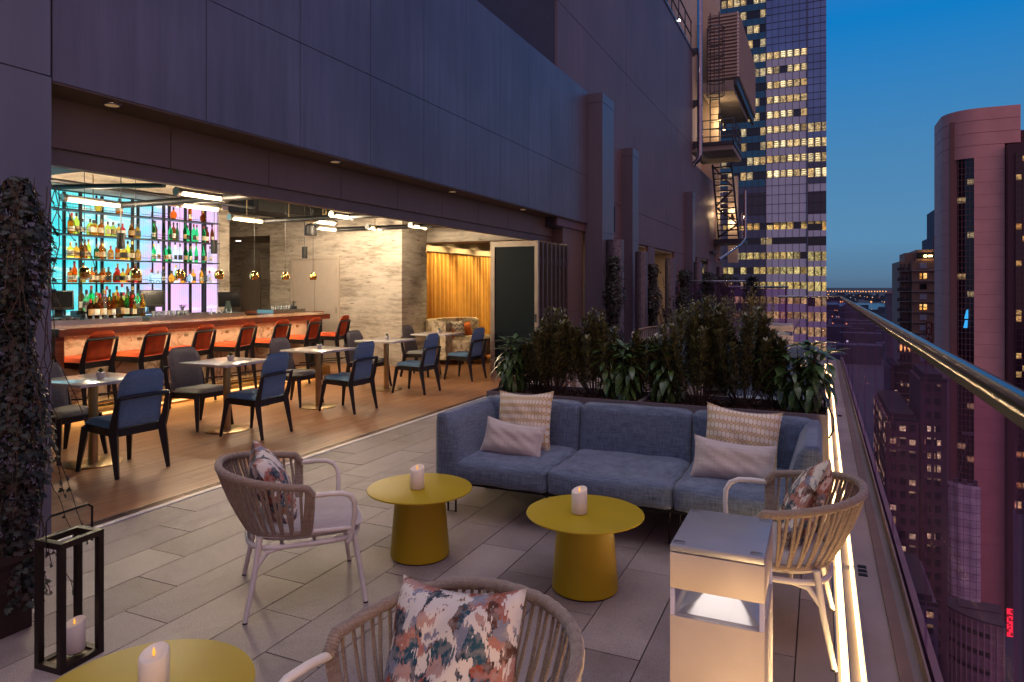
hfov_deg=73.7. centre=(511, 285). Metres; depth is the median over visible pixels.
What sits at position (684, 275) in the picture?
climbing ivy
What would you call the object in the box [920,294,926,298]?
window
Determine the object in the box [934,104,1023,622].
granite tower
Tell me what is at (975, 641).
round podium
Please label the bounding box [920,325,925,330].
window
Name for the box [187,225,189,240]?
bottle
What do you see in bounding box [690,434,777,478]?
sofa cushion
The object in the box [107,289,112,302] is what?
bottle
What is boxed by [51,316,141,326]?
bar tray
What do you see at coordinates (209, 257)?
bottle
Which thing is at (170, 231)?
bottle
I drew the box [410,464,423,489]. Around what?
flameless candle
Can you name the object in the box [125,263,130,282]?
bottle
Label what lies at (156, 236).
bottle
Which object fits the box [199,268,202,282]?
bottle
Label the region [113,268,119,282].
bottle
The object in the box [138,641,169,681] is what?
flameless candle
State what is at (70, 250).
bottle
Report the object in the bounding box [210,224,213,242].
bottle
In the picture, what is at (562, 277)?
folding door
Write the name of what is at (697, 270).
perforated column
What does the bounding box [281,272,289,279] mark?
gold pendant
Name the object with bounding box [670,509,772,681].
bollard light
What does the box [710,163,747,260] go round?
fire stair
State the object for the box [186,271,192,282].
bottle
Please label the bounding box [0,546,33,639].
ivy planter
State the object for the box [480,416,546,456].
sofa cushion
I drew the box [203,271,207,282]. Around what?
bottle
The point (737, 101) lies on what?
louvred plant box
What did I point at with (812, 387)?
spotted laurel
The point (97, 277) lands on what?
bottle
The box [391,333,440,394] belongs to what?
dining chair
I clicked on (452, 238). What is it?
lounge wall
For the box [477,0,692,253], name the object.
tall hotel wall
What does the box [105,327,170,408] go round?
bar stool
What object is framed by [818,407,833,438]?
irrigation hose
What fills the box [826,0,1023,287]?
sky
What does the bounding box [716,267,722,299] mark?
perforated column
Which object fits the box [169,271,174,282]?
bottle
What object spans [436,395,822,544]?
outdoor sofa
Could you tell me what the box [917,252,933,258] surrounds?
roof window
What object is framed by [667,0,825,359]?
office tower
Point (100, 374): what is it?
potted succulent
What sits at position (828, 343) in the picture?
avenue
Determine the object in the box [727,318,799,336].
terrace
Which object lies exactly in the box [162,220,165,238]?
bottle
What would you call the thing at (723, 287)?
climbing ivy
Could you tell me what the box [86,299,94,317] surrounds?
bottle
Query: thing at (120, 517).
door track
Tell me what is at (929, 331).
vertical sign
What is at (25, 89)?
facade column
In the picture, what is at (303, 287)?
door leaf
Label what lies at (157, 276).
bottle
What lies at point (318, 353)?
dining table
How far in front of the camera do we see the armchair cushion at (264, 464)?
3.29 m
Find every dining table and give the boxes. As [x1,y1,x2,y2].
[51,372,125,469]
[179,357,264,433]
[280,346,354,409]
[355,337,416,391]
[411,331,463,378]
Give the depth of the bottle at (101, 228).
10.44 m
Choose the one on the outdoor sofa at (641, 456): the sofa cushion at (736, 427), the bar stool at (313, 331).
the sofa cushion at (736, 427)
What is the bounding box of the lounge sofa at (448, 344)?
[426,317,489,364]
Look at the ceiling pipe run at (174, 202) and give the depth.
8.84 m
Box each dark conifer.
[687,280,729,324]
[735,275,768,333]
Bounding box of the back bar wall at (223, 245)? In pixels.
[51,172,228,311]
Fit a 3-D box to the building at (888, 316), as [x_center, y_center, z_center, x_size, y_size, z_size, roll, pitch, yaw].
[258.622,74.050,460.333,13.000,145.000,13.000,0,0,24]
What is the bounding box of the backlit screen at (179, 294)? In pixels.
[51,189,216,315]
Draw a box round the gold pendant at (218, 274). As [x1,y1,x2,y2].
[214,270,223,278]
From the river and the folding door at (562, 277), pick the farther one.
the river
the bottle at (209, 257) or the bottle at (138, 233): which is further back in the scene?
the bottle at (209, 257)
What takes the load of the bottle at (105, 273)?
on the bottle shelving
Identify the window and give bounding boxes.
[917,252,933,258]
[920,263,926,267]
[920,273,926,278]
[920,284,926,288]
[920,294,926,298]
[920,304,926,309]
[920,315,926,319]
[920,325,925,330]
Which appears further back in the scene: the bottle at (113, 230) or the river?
the river
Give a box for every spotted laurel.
[487,333,530,392]
[590,338,646,400]
[639,343,688,403]
[735,317,755,342]
[755,340,850,413]
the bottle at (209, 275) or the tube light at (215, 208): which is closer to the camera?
the tube light at (215, 208)
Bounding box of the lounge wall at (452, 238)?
[229,227,528,311]
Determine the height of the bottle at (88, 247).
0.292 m
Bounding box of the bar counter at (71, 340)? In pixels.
[51,313,329,415]
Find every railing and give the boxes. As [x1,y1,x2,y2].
[676,280,745,311]
[728,286,788,332]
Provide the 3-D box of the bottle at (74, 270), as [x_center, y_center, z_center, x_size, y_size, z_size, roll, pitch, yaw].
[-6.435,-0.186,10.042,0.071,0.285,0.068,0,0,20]
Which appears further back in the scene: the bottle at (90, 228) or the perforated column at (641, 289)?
the perforated column at (641, 289)
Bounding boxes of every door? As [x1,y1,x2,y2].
[242,259,260,315]
[490,240,540,378]
[539,241,544,324]
[544,242,548,330]
[548,243,553,323]
[552,243,557,316]
[557,244,561,315]
[561,244,565,313]
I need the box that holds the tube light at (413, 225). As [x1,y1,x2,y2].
[408,222,428,229]
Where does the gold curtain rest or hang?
hanging from the lounge wall at (452, 238)
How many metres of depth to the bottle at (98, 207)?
10.40 m
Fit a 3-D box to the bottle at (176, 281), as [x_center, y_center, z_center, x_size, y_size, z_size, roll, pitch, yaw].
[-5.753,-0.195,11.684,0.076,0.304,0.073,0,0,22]
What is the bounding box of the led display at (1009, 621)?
[1006,607,1012,636]
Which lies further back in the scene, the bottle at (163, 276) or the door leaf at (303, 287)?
the door leaf at (303, 287)
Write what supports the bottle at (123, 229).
on the bottle shelving
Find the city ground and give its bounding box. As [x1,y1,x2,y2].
[826,288,1012,681]
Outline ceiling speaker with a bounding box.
[304,207,316,235]
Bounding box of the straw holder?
[290,301,296,308]
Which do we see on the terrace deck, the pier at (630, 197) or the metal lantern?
the metal lantern
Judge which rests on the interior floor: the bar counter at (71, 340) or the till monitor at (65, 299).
the bar counter at (71, 340)
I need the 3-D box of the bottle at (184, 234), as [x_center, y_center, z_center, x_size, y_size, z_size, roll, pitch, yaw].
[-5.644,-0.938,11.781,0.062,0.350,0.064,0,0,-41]
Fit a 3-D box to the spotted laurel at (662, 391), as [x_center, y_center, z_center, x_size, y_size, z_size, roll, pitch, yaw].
[1.153,0.706,5.102,0.406,0.569,0.468,0,0,24]
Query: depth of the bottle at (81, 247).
10.11 m
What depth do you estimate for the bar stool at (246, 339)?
9.59 m
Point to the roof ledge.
(880, 659)
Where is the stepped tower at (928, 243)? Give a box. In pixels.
[922,210,933,249]
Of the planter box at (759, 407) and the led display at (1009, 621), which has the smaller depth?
the planter box at (759, 407)
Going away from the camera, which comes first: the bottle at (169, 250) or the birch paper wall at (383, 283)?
the bottle at (169, 250)
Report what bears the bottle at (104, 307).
on the back counter at (80, 314)
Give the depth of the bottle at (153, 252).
11.24 m
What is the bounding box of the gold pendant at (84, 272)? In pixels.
[78,172,90,277]
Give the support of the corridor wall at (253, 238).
on the interior floor
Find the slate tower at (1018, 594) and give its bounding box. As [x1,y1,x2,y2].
[1013,501,1023,681]
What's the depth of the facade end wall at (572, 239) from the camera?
13.09 m
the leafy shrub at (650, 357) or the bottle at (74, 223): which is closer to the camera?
the leafy shrub at (650, 357)
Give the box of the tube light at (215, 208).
[176,190,221,211]
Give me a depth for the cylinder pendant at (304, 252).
12.03 m
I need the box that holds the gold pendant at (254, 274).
[249,271,258,278]
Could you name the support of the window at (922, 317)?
in the apartment building at (913, 293)
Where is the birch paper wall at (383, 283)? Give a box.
[270,210,426,365]
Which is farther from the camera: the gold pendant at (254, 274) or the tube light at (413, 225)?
the tube light at (413, 225)
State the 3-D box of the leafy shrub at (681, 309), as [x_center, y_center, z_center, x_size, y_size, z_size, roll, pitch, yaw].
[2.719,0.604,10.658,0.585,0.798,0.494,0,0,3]
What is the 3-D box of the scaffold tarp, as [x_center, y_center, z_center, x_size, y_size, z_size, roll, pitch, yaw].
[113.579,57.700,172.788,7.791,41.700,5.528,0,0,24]
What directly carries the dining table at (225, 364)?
on the interior floor
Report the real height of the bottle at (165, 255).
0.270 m
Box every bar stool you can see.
[64,330,118,424]
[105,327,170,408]
[160,324,216,399]
[205,321,257,390]
[243,319,291,380]
[289,317,322,383]
[310,315,350,372]
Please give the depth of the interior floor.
7.04 m
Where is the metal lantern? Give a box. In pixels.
[34,503,103,675]
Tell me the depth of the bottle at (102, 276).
10.43 m
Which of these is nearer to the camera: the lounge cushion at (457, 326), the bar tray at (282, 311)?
the bar tray at (282, 311)
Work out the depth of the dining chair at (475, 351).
11.18 m
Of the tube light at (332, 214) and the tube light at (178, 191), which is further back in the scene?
the tube light at (332, 214)
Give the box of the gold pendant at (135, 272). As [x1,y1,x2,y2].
[129,180,141,277]
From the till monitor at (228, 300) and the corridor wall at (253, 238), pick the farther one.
the corridor wall at (253, 238)
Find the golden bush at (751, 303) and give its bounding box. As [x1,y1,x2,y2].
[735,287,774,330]
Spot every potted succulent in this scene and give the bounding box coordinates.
[96,368,104,378]
[227,352,233,360]
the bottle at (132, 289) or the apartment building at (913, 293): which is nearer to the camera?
the bottle at (132, 289)
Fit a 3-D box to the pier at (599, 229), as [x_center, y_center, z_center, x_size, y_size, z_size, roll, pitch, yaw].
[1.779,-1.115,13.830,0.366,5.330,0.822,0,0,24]
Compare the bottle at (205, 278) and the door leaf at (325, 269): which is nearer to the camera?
the bottle at (205, 278)
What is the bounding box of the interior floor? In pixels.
[51,349,584,533]
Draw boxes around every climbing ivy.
[0,176,96,615]
[602,255,627,343]
[648,264,664,334]
[676,269,694,314]
[702,272,719,311]
[714,273,740,319]
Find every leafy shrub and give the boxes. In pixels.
[517,325,554,390]
[525,306,582,393]
[542,368,594,387]
[565,307,620,396]
[614,364,702,394]
[617,328,670,399]
[656,293,740,404]
[658,280,701,336]
[667,299,699,337]
[701,290,743,338]
[707,304,791,408]
[727,369,803,399]
[749,327,805,408]
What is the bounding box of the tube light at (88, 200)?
[60,173,122,208]
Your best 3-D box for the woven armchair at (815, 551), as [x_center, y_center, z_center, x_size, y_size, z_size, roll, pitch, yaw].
[1.217,1.206,3.093,0.707,0.690,0.707,0,0,24]
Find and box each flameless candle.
[66,615,85,654]
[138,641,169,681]
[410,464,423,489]
[572,486,586,514]
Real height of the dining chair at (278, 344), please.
0.864 m
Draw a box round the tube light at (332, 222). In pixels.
[314,209,337,225]
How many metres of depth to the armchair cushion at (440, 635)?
1.77 m
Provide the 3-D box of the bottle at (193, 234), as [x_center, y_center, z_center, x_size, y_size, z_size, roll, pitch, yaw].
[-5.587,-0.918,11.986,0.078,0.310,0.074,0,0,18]
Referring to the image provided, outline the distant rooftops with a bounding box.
[826,293,884,364]
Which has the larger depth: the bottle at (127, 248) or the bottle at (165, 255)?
the bottle at (165, 255)
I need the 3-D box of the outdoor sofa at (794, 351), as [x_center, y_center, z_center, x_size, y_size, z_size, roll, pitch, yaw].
[3.071,1.192,9.705,2.380,0.707,0.816,0,0,24]
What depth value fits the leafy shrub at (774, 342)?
4.79 m
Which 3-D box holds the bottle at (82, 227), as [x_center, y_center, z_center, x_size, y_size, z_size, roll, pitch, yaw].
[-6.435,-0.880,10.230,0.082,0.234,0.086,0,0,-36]
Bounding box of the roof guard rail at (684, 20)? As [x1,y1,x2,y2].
[671,0,691,44]
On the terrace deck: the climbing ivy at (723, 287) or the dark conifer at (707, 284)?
the dark conifer at (707, 284)
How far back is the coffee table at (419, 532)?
3.80 m
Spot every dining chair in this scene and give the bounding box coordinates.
[50,360,107,465]
[75,368,170,479]
[163,346,233,431]
[219,352,292,440]
[266,337,323,407]
[318,341,377,414]
[344,330,391,385]
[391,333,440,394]
[400,325,441,376]
[444,327,486,381]
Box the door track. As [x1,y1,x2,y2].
[57,380,533,540]
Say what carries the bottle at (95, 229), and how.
on the bottle shelving
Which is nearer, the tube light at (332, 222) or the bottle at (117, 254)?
the bottle at (117, 254)
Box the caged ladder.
[706,11,724,141]
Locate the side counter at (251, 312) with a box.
[245,310,327,366]
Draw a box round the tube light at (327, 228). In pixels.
[315,224,337,231]
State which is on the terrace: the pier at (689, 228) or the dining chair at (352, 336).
the pier at (689, 228)
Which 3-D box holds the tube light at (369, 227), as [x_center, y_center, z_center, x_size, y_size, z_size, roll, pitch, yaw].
[-2.549,-1.335,12.687,0.099,0.629,0.480,0,0,24]
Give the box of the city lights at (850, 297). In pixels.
[827,291,886,341]
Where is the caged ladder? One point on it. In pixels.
(714, 58)
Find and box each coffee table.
[54,639,255,681]
[367,473,471,565]
[526,494,644,601]
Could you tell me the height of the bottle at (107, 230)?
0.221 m
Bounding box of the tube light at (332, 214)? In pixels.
[328,211,355,220]
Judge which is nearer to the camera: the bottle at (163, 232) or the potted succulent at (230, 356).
the potted succulent at (230, 356)
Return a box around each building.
[885,289,891,361]
[892,249,934,403]
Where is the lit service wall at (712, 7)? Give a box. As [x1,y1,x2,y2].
[668,0,737,262]
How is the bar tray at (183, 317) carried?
on the bar counter at (71, 340)
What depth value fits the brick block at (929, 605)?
121.56 m
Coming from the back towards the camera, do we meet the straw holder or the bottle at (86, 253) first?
the straw holder
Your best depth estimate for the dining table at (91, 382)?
5.92 m
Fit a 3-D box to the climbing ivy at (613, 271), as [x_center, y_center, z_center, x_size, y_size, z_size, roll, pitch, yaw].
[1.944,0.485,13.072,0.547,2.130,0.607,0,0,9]
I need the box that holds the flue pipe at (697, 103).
[693,0,702,165]
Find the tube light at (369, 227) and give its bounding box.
[365,218,383,230]
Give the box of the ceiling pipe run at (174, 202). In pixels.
[51,183,443,231]
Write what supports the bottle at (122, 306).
on the back counter at (80, 314)
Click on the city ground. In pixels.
(867, 382)
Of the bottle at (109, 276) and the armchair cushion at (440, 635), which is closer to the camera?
the armchair cushion at (440, 635)
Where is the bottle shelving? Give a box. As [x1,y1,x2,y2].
[51,191,219,315]
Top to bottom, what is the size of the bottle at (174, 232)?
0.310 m
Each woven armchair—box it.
[214,451,367,624]
[279,576,584,681]
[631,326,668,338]
[723,470,868,671]
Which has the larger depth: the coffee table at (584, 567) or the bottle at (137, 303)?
the bottle at (137, 303)
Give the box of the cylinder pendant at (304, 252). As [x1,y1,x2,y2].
[302,206,307,257]
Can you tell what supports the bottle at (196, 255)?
on the bottle shelving
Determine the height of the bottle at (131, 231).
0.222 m
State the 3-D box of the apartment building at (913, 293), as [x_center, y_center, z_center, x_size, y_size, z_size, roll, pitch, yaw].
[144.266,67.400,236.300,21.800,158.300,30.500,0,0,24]
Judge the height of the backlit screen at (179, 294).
2.090 m
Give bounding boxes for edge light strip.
[824,359,868,681]
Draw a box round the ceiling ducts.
[51,167,340,217]
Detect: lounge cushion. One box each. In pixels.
[446,320,464,337]
[464,321,471,334]
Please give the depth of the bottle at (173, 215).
11.62 m
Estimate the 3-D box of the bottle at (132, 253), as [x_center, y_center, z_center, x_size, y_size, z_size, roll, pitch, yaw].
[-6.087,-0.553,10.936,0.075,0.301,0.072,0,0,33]
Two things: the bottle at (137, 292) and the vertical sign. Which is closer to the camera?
the bottle at (137, 292)
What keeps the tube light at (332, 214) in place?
hanging from the interior ceiling
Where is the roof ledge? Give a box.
[824,360,923,681]
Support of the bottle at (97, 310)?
on the back counter at (80, 314)
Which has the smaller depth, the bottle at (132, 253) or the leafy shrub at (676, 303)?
the bottle at (132, 253)
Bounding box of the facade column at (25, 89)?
[0,0,50,547]
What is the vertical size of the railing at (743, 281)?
1.690 m
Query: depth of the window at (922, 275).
224.15 m
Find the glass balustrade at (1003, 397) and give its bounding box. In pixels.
[778,296,1023,681]
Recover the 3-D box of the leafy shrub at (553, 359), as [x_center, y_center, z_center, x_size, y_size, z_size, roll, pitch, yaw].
[0.343,0.527,5.441,0.488,0.731,0.439,0,0,24]
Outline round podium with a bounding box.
[947,596,1004,681]
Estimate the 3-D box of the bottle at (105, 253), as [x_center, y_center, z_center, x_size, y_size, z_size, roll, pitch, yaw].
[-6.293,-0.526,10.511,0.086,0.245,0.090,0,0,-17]
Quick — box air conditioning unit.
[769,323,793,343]
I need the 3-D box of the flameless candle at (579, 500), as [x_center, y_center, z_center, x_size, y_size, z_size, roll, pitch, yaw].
[0.343,1.091,3.478,0.080,0.134,0.080,0,0,13]
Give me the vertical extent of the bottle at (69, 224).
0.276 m
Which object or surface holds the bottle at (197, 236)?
on the bottle shelving
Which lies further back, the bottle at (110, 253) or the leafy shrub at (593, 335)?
the bottle at (110, 253)
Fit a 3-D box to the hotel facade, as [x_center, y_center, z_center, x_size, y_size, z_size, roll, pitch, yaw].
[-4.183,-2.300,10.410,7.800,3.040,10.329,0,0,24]
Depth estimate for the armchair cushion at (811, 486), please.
2.98 m
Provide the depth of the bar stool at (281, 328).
10.19 m
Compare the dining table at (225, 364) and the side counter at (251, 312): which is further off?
the side counter at (251, 312)
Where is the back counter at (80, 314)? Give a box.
[70,311,150,319]
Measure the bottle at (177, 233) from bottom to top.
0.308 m
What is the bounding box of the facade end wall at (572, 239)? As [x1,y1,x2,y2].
[551,227,582,364]
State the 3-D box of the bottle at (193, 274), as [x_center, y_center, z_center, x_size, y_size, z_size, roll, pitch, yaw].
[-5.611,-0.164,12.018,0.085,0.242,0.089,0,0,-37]
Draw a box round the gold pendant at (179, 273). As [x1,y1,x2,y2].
[174,269,184,278]
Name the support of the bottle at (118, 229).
on the bottle shelving
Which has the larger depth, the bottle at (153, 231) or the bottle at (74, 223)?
the bottle at (153, 231)
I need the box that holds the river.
[826,303,884,309]
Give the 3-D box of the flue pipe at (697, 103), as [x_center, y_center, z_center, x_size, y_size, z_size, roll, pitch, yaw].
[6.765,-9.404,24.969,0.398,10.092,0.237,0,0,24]
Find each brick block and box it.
[874,390,919,556]
[884,358,910,405]
[904,552,938,661]
[909,364,947,681]
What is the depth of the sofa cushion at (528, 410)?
4.83 m
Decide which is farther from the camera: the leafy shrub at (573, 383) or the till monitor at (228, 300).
the till monitor at (228, 300)
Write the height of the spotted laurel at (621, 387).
0.585 m
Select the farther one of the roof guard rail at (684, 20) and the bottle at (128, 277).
the roof guard rail at (684, 20)
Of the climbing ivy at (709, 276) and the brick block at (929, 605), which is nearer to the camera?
the climbing ivy at (709, 276)
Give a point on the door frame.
(321, 292)
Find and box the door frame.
[290,256,339,361]
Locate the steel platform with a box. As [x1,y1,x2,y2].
[692,118,741,163]
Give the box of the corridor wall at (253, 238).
[229,212,269,315]
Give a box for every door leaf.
[293,259,314,310]
[315,259,336,361]
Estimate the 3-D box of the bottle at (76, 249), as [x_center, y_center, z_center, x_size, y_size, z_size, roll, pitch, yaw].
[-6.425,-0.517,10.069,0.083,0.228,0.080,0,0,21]
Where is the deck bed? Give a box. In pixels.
[794,359,835,681]
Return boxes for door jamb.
[564,244,567,314]
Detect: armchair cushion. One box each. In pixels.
[248,441,296,523]
[383,575,526,681]
[776,460,831,546]
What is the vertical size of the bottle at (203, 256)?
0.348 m
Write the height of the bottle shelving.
2.000 m
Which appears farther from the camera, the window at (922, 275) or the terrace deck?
the window at (922, 275)
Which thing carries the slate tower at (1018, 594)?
on the city ground
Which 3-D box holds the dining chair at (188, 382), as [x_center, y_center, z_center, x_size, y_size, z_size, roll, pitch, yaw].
[-3.466,1.122,7.539,0.593,0.864,0.514,0,0,27]
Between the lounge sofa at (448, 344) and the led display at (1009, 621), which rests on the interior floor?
the lounge sofa at (448, 344)
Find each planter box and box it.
[486,384,649,404]
[639,393,827,523]
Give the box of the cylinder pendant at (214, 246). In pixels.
[211,192,217,253]
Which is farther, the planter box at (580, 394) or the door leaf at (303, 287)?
the door leaf at (303, 287)
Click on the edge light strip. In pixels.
(845, 657)
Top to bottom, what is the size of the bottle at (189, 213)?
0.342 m
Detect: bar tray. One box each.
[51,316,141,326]
[132,312,244,320]
[257,308,304,313]
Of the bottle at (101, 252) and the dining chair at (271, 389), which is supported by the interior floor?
the dining chair at (271, 389)
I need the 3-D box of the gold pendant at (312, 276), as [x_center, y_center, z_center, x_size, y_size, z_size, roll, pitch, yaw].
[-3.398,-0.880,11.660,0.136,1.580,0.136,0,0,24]
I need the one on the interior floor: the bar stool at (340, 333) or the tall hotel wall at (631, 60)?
the bar stool at (340, 333)
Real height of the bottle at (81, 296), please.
0.330 m
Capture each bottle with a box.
[66,242,74,257]
[67,214,72,232]
[67,267,73,281]
[71,213,74,233]
[72,263,76,281]
[74,213,79,233]
[74,242,79,257]
[78,287,84,310]
[79,240,83,257]
[80,262,85,281]
[81,219,85,233]
[83,239,87,257]
[83,290,88,313]
[86,219,93,234]
[86,239,90,258]
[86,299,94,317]
[88,286,94,299]
[89,267,94,281]
[92,220,96,234]
[93,299,99,317]
[94,198,101,210]
[94,220,98,234]
[94,244,98,258]
[95,269,99,281]
[97,293,102,317]
[98,219,103,235]
[98,240,103,258]
[99,268,104,281]
[102,243,106,258]
[102,268,106,282]
[102,290,106,317]
[105,221,110,235]
[106,267,111,282]
[107,246,113,258]
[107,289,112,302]
[107,297,111,316]
[111,222,115,235]
[111,293,115,316]
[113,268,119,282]
[115,198,122,213]
[115,242,119,259]
[115,292,120,316]
[116,223,121,232]
[120,268,125,282]
[120,292,124,316]
[121,223,125,236]
[121,249,127,259]
[124,294,128,316]
[125,241,129,259]
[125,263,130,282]
[128,223,134,237]
[129,291,132,315]
[130,241,134,259]
[131,286,135,298]
[132,300,136,315]
[134,224,140,237]
[134,290,140,301]
[135,296,139,315]
[136,246,140,259]
[140,294,144,315]
[148,270,154,282]
[151,244,155,260]
[152,220,155,238]
[154,221,157,238]
[155,271,160,282]
[156,241,160,260]
[161,266,164,282]
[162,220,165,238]
[163,245,167,260]
[167,243,171,260]
[168,224,172,239]
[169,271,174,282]
[170,207,176,218]
[172,222,175,239]
[173,242,176,261]
[173,265,177,282]
[176,223,178,239]
[178,244,182,261]
[183,221,186,240]
[183,245,187,261]
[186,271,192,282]
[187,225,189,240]
[188,208,191,220]
[188,246,192,261]
[191,224,195,241]
[191,269,195,282]
[194,243,197,261]
[196,225,198,241]
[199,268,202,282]
[200,210,206,221]
[201,226,205,241]
[201,243,204,262]
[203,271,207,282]
[206,227,208,241]
[207,271,211,282]
[208,246,211,262]
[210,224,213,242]
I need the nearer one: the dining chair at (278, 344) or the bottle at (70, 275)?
the dining chair at (278, 344)
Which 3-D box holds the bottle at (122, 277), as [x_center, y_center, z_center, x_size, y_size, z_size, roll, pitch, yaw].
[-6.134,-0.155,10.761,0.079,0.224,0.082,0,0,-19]
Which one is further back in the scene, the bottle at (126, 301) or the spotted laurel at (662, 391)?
the bottle at (126, 301)
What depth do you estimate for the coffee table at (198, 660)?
2.08 m
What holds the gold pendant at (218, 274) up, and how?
hanging from the interior ceiling
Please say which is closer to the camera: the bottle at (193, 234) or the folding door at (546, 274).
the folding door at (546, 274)
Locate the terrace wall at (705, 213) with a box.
[583,162,722,343]
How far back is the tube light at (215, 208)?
9.25 m
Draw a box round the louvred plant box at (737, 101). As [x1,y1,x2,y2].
[702,11,755,124]
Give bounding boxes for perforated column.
[607,239,623,340]
[635,251,647,338]
[665,258,675,335]
[693,262,701,316]
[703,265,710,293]
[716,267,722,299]
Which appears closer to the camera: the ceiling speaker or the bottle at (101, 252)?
the bottle at (101, 252)
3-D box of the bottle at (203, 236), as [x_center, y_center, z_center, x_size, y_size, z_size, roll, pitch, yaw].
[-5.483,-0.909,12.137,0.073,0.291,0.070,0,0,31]
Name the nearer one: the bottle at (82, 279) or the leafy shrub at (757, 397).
the leafy shrub at (757, 397)
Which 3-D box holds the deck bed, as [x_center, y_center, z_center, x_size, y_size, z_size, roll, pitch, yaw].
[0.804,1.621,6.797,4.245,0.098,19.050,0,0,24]
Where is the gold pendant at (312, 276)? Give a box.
[309,273,316,279]
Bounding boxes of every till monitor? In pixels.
[51,291,73,317]
[139,290,164,313]
[218,292,239,312]
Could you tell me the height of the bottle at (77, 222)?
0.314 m
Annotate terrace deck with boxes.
[0,360,834,681]
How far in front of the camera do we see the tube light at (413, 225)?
12.16 m
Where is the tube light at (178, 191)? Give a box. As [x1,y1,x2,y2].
[173,187,228,202]
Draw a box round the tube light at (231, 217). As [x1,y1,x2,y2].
[227,200,264,223]
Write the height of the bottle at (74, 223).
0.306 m
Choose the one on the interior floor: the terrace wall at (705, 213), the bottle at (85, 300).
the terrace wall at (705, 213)
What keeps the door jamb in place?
attached to the facade end wall at (572, 239)
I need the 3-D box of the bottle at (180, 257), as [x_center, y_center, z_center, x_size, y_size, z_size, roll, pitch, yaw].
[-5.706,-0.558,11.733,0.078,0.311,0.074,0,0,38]
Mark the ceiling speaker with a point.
(310, 229)
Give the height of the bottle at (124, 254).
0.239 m
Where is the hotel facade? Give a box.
[49,0,587,242]
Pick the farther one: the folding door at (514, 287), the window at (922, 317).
the window at (922, 317)
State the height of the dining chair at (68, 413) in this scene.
0.864 m
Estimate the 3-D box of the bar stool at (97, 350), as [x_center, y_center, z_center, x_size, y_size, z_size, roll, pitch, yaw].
[-4.872,1.031,7.762,0.593,1.042,0.514,0,0,11]
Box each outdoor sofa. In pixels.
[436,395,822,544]
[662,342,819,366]
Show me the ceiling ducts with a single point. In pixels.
(266, 208)
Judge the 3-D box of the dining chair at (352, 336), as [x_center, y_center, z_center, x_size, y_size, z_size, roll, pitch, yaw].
[-2.193,1.122,10.353,0.593,0.864,0.514,0,0,24]
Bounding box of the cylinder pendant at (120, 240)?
[117,178,124,248]
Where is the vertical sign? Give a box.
[926,322,931,342]
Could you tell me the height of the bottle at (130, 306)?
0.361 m
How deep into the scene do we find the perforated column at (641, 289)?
15.55 m
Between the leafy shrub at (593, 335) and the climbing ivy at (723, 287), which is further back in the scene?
the climbing ivy at (723, 287)
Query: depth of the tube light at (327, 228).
12.78 m
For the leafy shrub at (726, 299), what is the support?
on the planter box
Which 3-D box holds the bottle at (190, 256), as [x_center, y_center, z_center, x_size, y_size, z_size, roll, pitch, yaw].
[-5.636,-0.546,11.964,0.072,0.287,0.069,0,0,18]
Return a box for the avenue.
[826,341,833,359]
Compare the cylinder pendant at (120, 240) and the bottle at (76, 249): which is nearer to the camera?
the cylinder pendant at (120, 240)
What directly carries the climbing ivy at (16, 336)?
in the ivy planter
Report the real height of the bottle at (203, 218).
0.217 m
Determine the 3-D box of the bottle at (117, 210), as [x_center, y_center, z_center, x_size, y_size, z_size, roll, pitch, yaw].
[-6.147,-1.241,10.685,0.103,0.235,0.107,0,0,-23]
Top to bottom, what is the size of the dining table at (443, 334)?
0.740 m
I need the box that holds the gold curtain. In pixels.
[427,245,489,333]
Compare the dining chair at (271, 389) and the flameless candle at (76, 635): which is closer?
the flameless candle at (76, 635)
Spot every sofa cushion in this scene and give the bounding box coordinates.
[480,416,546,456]
[499,390,553,450]
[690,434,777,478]
[706,402,782,469]
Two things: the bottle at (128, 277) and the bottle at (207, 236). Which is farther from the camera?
the bottle at (207, 236)
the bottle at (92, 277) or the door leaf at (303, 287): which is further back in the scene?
the door leaf at (303, 287)
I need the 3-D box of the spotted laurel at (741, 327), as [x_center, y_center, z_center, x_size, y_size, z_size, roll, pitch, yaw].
[3.582,0.777,10.275,0.514,0.602,0.477,0,0,-34]
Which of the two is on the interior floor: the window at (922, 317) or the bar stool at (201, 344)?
the bar stool at (201, 344)
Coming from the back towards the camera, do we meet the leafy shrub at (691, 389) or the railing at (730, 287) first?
the railing at (730, 287)
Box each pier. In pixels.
[585,92,613,332]
[622,148,638,346]
[685,191,694,301]
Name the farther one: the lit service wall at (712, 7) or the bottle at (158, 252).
the lit service wall at (712, 7)
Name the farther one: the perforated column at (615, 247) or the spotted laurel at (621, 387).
the perforated column at (615, 247)
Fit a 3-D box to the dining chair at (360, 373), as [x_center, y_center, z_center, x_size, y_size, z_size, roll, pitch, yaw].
[-2.025,1.122,8.499,0.593,0.864,0.514,0,0,24]
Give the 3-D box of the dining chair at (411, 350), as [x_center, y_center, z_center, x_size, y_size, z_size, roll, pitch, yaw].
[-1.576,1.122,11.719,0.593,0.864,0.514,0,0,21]
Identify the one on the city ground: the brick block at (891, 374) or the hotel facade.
the brick block at (891, 374)
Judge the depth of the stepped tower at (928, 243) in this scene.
270.39 m
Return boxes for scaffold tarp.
[947,432,980,602]
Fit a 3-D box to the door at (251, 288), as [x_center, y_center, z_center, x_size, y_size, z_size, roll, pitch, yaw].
[-6.530,0.450,17.088,0.620,2.200,0.040,0,0,24]
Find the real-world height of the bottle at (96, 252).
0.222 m

